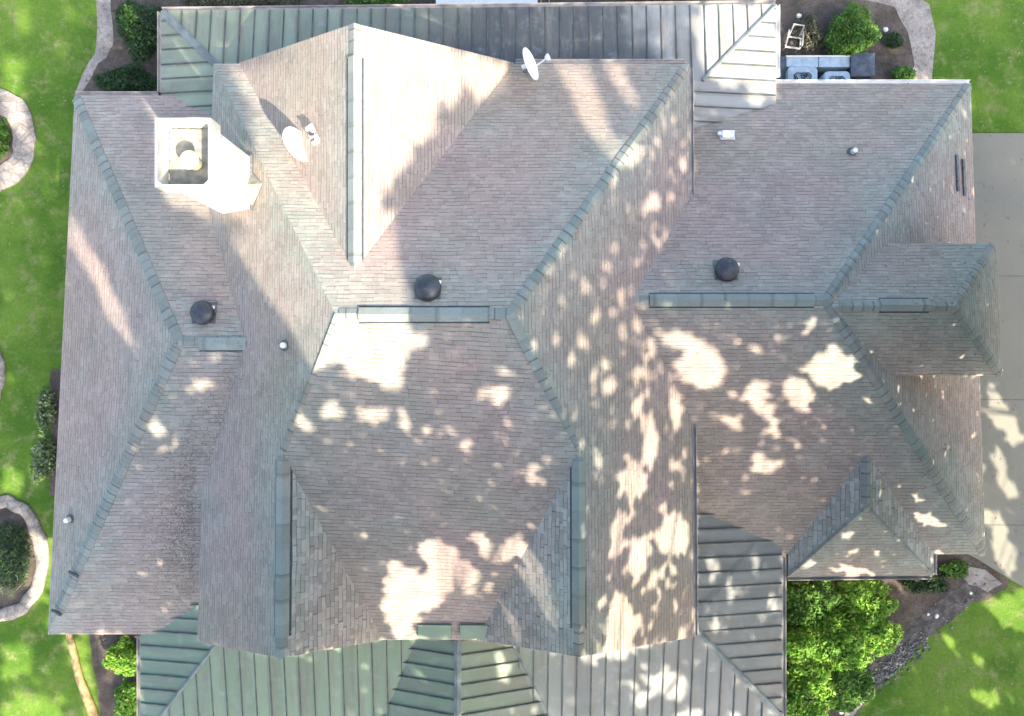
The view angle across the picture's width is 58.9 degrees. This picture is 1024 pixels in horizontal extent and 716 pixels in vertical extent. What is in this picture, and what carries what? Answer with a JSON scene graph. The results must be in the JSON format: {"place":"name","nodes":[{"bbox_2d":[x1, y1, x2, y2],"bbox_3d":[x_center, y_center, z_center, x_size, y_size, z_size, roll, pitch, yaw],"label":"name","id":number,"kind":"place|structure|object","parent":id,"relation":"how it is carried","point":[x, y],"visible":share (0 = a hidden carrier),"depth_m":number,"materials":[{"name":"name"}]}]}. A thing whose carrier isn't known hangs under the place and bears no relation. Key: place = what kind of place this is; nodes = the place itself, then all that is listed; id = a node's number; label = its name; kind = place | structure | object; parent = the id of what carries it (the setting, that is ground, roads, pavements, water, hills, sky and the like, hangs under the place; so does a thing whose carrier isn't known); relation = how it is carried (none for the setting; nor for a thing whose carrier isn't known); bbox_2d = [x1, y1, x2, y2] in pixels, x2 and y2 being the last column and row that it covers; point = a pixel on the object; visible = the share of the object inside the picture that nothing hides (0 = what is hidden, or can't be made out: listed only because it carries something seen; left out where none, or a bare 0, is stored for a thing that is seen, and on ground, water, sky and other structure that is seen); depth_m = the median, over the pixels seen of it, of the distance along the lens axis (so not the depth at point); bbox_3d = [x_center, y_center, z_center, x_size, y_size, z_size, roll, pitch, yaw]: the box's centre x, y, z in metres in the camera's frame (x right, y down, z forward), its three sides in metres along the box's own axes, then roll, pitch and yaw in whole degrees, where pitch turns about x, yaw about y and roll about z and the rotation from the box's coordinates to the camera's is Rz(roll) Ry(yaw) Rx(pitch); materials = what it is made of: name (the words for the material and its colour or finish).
{"place":"outdoors","nodes":[
{"label":"outdoors","id":0,"kind":"place"},
{"bbox_2d":[421,0,431,3],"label":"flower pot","id":1,"kind":"object","parent":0,"point":[426,1],"visible":0.52,"depth_m":29.70,"materials":[{"name":"grey"}]},
{"bbox_2d":[436,0,537,3],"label":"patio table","id":2,"kind":"object","parent":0,"point":[478,1],"depth_m":29.26,"materials":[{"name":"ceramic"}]},
{"bbox_2d":[0,0,1023,715],"bbox_3d":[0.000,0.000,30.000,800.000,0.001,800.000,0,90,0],"label":"lawn","id":3,"kind":"structure","parent":0,"point":[48,64],"depth_m":30.00,"materials":[{"name":"green plant"}]},
{"bbox_2d":[0,351,5,397],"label":"stone edging","id":4,"kind":"object","parent":3,"relation":"on","point":[2,369],"visible":1,"depth_m":29.90,"materials":[{"name":"grey stone"}]},
{"bbox_2d":[0,88,36,191],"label":"stone edging","id":5,"kind":"object","parent":3,"relation":"on","point":[16,113],"visible":1,"depth_m":29.86,"materials":[{"name":"beige stone"}]},
{"bbox_2d":[0,117,10,158],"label":"ornamental grass","id":6,"kind":"object","parent":5,"relation":"on","point":[4,139],"depth_m":29.73,"materials":[{"name":"green plant"}]},
{"bbox_2d":[0,495,49,621],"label":"stone edging","id":7,"kind":"object","parent":3,"relation":"on","point":[11,609],"visible":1,"depth_m":29.89,"materials":[{"name":"beige stone"}]},
{"bbox_2d":[0,549,31,596],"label":"ornamental grass","id":8,"kind":"object","parent":7,"relation":"on","point":[11,579],"depth_m":29.61,"materials":[{"name":"green plant"}]},
{"bbox_2d":[0,520,34,590],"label":"shrub","id":9,"kind":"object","parent":7,"relation":"on","point":[18,557],"depth_m":29.54,"materials":[{"name":"green plant"}]},
{"bbox_2d":[30,433,56,486],"bbox_3d":[-15.337,3.312,29.661,0.793,0.710,1.775,0,90,0],"label":"shrub","id":10,"kind":"object","parent":3,"relation":"on","point":[41,462],"visible":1,"depth_m":29.55,"materials":[{"name":"green plant"}]},
{"bbox_2d":[34,386,56,434],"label":"shrub","id":11,"kind":"object","parent":3,"relation":"on","point":[42,415],"visible":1,"depth_m":29.56,"materials":[{"name":"green plant"}]},
{"bbox_2d":[0,0,106,708],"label":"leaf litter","id":12,"kind":"object","parent":3,"relation":"on","point":[39,341],"visible":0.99,"depth_m":29.98,"materials":[{"name":"brown plant"}]},
{"bbox_2d":[49,368,60,495],"bbox_3d":[-14.786,2.463,30.003,1.046,0.033,4.261,0,90,0],"label":"mulch bed","id":13,"kind":"object","parent":3,"relation":"on","point":[55,380],"visible":0.25,"depth_m":29.99,"materials":[{"name":"brown soil"}]},
{"bbox_2d":[65,634,99,715],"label":"bed edging","id":14,"kind":"object","parent":3,"relation":"on","point":[87,699],"visible":0.88,"depth_m":29.82,"materials":[{"name":"beige stone"}]},
{"bbox_2d":[74,0,112,94],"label":"gravel path","id":15,"kind":"structure","parent":3,"relation":"on","point":[104,42],"depth_m":29.98,"materials":[{"name":"white gravel"}]},
{"bbox_2d":[88,634,140,715],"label":"mulch bed","id":16,"kind":"object","parent":3,"relation":"on","point":[110,680],"visible":0.25,"depth_m":29.99,"materials":[{"name":"brown soil"}]},
{"bbox_2d":[102,634,136,677],"bbox_3d":[-12.626,9.730,29.526,1.237,0.973,1.279,35,90,0],"label":"shrub","id":17,"kind":"object","parent":16,"relation":"on","point":[121,658],"visible":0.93,"depth_m":29.35,"materials":[{"name":"green plant"}]},
{"bbox_2d":[112,678,136,715],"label":"shrub","id":18,"kind":"object","parent":16,"relation":"on","point":[125,693],"visible":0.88,"depth_m":29.52,"materials":[{"name":"green plant"}]},
{"bbox_2d":[83,0,741,94],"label":"mulch bed","id":19,"kind":"object","parent":3,"relation":"on","point":[118,56],"visible":0.06,"depth_m":29.99,"materials":[{"name":"brown soil"}]},
{"bbox_2d":[92,63,156,90],"bbox_3d":[-12.572,-9.118,29.608,2.306,0.817,1.017,0,90,0],"label":"hedge","id":20,"kind":"object","parent":19,"relation":"on","point":[134,79],"visible":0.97,"depth_m":29.42,"materials":[{"name":"green plant"}]},
{"bbox_2d":[119,4,144,38],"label":"shrub","id":21,"kind":"object","parent":19,"relation":"on","point":[126,10],"visible":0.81,"depth_m":28.66,"materials":[{"name":"green plant"}]},
{"bbox_2d":[114,0,162,61],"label":"shrub","id":22,"kind":"object","parent":19,"relation":"on","point":[141,46],"visible":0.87,"depth_m":29.01,"materials":[{"name":"green plant"}]},
{"bbox_2d":[180,0,302,6],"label":"shrub","id":23,"kind":"object","parent":19,"relation":"on","point":[230,2],"visible":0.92,"depth_m":29.71,"materials":[{"name":"green plant"}]},
{"bbox_2d":[343,0,410,4],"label":"shrub","id":24,"kind":"object","parent":19,"relation":"on","point":[370,2],"visible":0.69,"depth_m":29.68,"materials":[{"name":"green plant"}]},
{"bbox_2d":[48,0,1002,715],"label":"house","id":25,"kind":"structure","parent":3,"relation":"on","point":[438,614],"depth_m":24.81,"materials":[{"name":"grey tile"}]},
{"bbox_2d":[72,422,196,615],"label":"leaf litter","id":26,"kind":"object","parent":25,"relation":"on","point":[177,538],"visible":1,"depth_m":25.80,"materials":[{"name":"brown plant"}]},
{"bbox_2d":[184,326,265,481],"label":"leaf litter","id":27,"kind":"object","parent":25,"relation":"on","point":[217,401],"visible":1,"depth_m":24.66,"materials":[{"name":"brown plant"}]},
{"bbox_2d":[282,124,319,161],"bbox_3d":[-5.321,-5.475,23.197,0.937,0.870,0.929,0,90,0],"label":"satellite dish","id":28,"kind":"object","parent":25,"relation":"attached to","point":[292,139],"visible":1,"depth_m":23.11,"materials":[{"name":"metal"}]},
{"bbox_2d":[58,80,965,639],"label":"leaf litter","id":29,"kind":"object","parent":25,"relation":"on","point":[508,404],"visible":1,"depth_m":24.28,"materials":[{"name":"brown plant"}]},
{"bbox_2d":[521,47,550,79],"bbox_3d":[0.560,-8.086,24.829,0.778,1.049,0.796,38,90,0],"label":"satellite dish","id":30,"kind":"object","parent":25,"relation":"attached to","point":[529,66],"visible":1,"depth_m":24.82,"materials":[{"name":"metal"}]},
{"bbox_2d":[775,0,909,79],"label":"mulch bed","id":31,"kind":"object","parent":3,"relation":"on","point":[887,60],"visible":0.18,"depth_m":29.98,"materials":[{"name":"brown soil"}]},
{"bbox_2d":[776,56,786,79],"bbox_3d":[8.768,-9.313,29.660,0.280,0.640,0.900,0,90,0],"label":"utility cabinet","id":32,"kind":"object","parent":31,"relation":"on","point":[783,68],"visible":0.26,"depth_m":29.34,"materials":[{"name":"grey metal"}]},
{"bbox_2d":[782,24,804,52],"bbox_3d":[9.195,-10.418,29.579,0.574,0.841,0.655,8,90,0],"label":"garden chair","id":33,"kind":"object","parent":31,"relation":"on","point":[788,33],"visible":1,"depth_m":29.54,"materials":[{"name":"white plastic"}]},
{"bbox_2d":[786,67,816,79],"bbox_3d":[9.345,-8.891,29.542,0.980,0.817,0.980,0,90,0],"label":"air conditioner","id":34,"kind":"object","parent":31,"relation":"on","point":[801,73],"visible":0.41,"depth_m":29.15,"materials":[{"name":"blue paint"}]},
{"bbox_2d":[792,13,826,52],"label":"shrub","id":35,"kind":"object","parent":31,"relation":"on","point":[812,20],"visible":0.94,"depth_m":29.59,"materials":[{"name":"brown plant"}]},
{"bbox_2d":[786,55,849,72],"bbox_3d":[9.902,-9.587,29.625,2.106,0.710,0.370,0,90,0],"label":"equipment casing","id":36,"kind":"object","parent":31,"relation":"on","point":[822,63],"visible":0.65,"depth_m":29.30,"materials":[{"name":"blue paint"}]},
{"bbox_2d":[822,46,842,54],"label":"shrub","id":37,"kind":"object","parent":31,"relation":"on","point":[825,51],"visible":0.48,"depth_m":29.79,"materials":[{"name":"green plant"}]},
{"bbox_2d":[818,71,849,79],"bbox_3d":[10.478,-8.820,29.567,0.860,0.767,0.860,0,90,0],"label":"air conditioner","id":38,"kind":"object","parent":31,"relation":"on","point":[836,75],"visible":0.17,"depth_m":29.20,"materials":[{"name":"blue paint"}]},
{"bbox_2d":[823,0,881,55],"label":"shrub","id":39,"kind":"object","parent":31,"relation":"on","point":[866,33],"visible":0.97,"depth_m":29.12,"materials":[{"name":"green plant"}]},
{"bbox_2d":[846,53,874,79],"bbox_3d":[11.311,-9.456,29.560,0.773,0.840,0.756,0,90,0],"label":"utility box","id":40,"kind":"object","parent":31,"relation":"on","point":[862,66],"visible":0.76,"depth_m":29.20,"materials":[{"name":"grey metal"}]},
{"bbox_2d":[884,31,904,49],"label":"shrub","id":41,"kind":"object","parent":31,"relation":"on","point":[894,40],"visible":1,"depth_m":29.59,"materials":[{"name":"green plant"}]},
{"bbox_2d":[891,66,916,79],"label":"shrub","id":42,"kind":"object","parent":31,"relation":"on","point":[907,72],"visible":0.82,"depth_m":29.59,"materials":[{"name":"green plant"}]},
{"bbox_2d":[844,689,864,715],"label":"gravel border","id":43,"kind":"object","parent":3,"relation":"on","point":[852,713],"visible":0.31,"depth_m":29.97,"materials":[{"name":"grey gravel"}]},
{"bbox_2d":[782,554,1007,715],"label":"mulch bed","id":44,"kind":"object","parent":3,"relation":"on","point":[907,615],"visible":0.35,"depth_m":29.99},
{"bbox_2d":[786,580,844,627],"bbox_3d":[9.729,7.900,29.570,2.022,0.893,2.065,31,90,0],"label":"shrub","id":45,"kind":"object","parent":44,"relation":"on","point":[821,592],"visible":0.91,"depth_m":29.33,"materials":[{"name":"green plant"}]},
{"bbox_2d":[786,660,847,715],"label":"shrub","id":46,"kind":"object","parent":44,"relation":"on","point":[823,686],"visible":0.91,"depth_m":29.28,"materials":[{"name":"green plant"}]},
{"bbox_2d":[786,609,874,677],"bbox_3d":[10.203,9.345,29.446,3.160,1.143,2.284,-23,90,0],"label":"shrub","id":47,"kind":"object","parent":44,"relation":"on","point":[802,646],"visible":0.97,"depth_m":29.18,"materials":[{"name":"green plant"}]},
{"bbox_2d":[831,662,875,712],"bbox_3d":[11.059,10.719,29.666,1.716,0.705,1.606,-28,90,0],"label":"shrub","id":48,"kind":"object","parent":44,"relation":"on","point":[859,680],"visible":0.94,"depth_m":29.45,"materials":[{"name":"green plant"}]},
{"bbox_2d":[833,580,899,629],"bbox_3d":[11.448,7.808,29.547,1.821,0.939,2.040,-43,90,0],"label":"shrub","id":49,"kind":"object","parent":44,"relation":"on","point":[874,610],"visible":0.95,"depth_m":29.29,"materials":[{"name":"green plant"}]},
{"bbox_2d":[860,618,903,656],"bbox_3d":[11.966,9.077,29.606,1.372,0.817,1.345,25,90,0],"label":"shrub","id":50,"kind":"object","parent":44,"relation":"on","point":[880,642],"visible":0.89,"depth_m":29.38,"materials":[{"name":"green plant"}]},
{"bbox_2d":[900,569,950,593],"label":"ground plant","id":51,"kind":"object","parent":44,"relation":"on","point":[933,585],"visible":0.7,"depth_m":29.80,"materials":[{"name":"green plant"}]},
{"bbox_2d":[939,560,968,578],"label":"ground plant","id":52,"kind":"object","parent":44,"relation":"on","point":[962,569],"visible":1,"depth_m":29.83,"materials":[{"name":"green plant"}]},
{"bbox_2d":[867,0,934,79],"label":"gravel border","id":53,"kind":"object","parent":3,"relation":"on","point":[918,22],"visible":0.67,"depth_m":29.98,"materials":[{"name":"white gravel"}]},
{"bbox_2d":[854,575,1002,715],"bbox_3d":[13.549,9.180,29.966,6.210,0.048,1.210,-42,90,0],"label":"cobbles","id":54,"kind":"object","parent":3,"relation":"on","point":[891,661],"visible":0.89,"depth_m":29.96,"materials":[{"name":"grey gravel"}]},
{"bbox_2d":[906,0,1023,714],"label":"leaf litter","id":55,"kind":"object","parent":3,"relation":"on","point":[972,359],"visible":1,"depth_m":29.92,"materials":[{"name":"brown plant"}]},
{"bbox_2d":[965,568,1001,590],"bbox_3d":[15.459,7.284,29.994,1.507,0.052,0.643,20,90,0],"label":"gravel border","id":56,"kind":"object","parent":3,"relation":"on","point":[979,579],"visible":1,"depth_m":29.97,"materials":[{"name":"white gravel"}]},
{"bbox_2d":[603,0,703,1],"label":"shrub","id":57,"kind":"object","parent":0,"point":[651,0],"visible":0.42,"depth_m":29.73,"materials":[{"name":"green plant"}]},
{"bbox_2d":[968,133,1023,586],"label":"driveway","id":58,"kind":"structure","parent":0,"point":[1000,175],"depth_m":29.94,"materials":[{"name":"concrete"}]},
{"bbox_2d":[981,399,1023,525],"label":"driveway joints","id":59,"kind":"object","parent":58,"relation":"on","point":[1002,399],"depth_m":29.94,"materials":[{"name":"concrete"}]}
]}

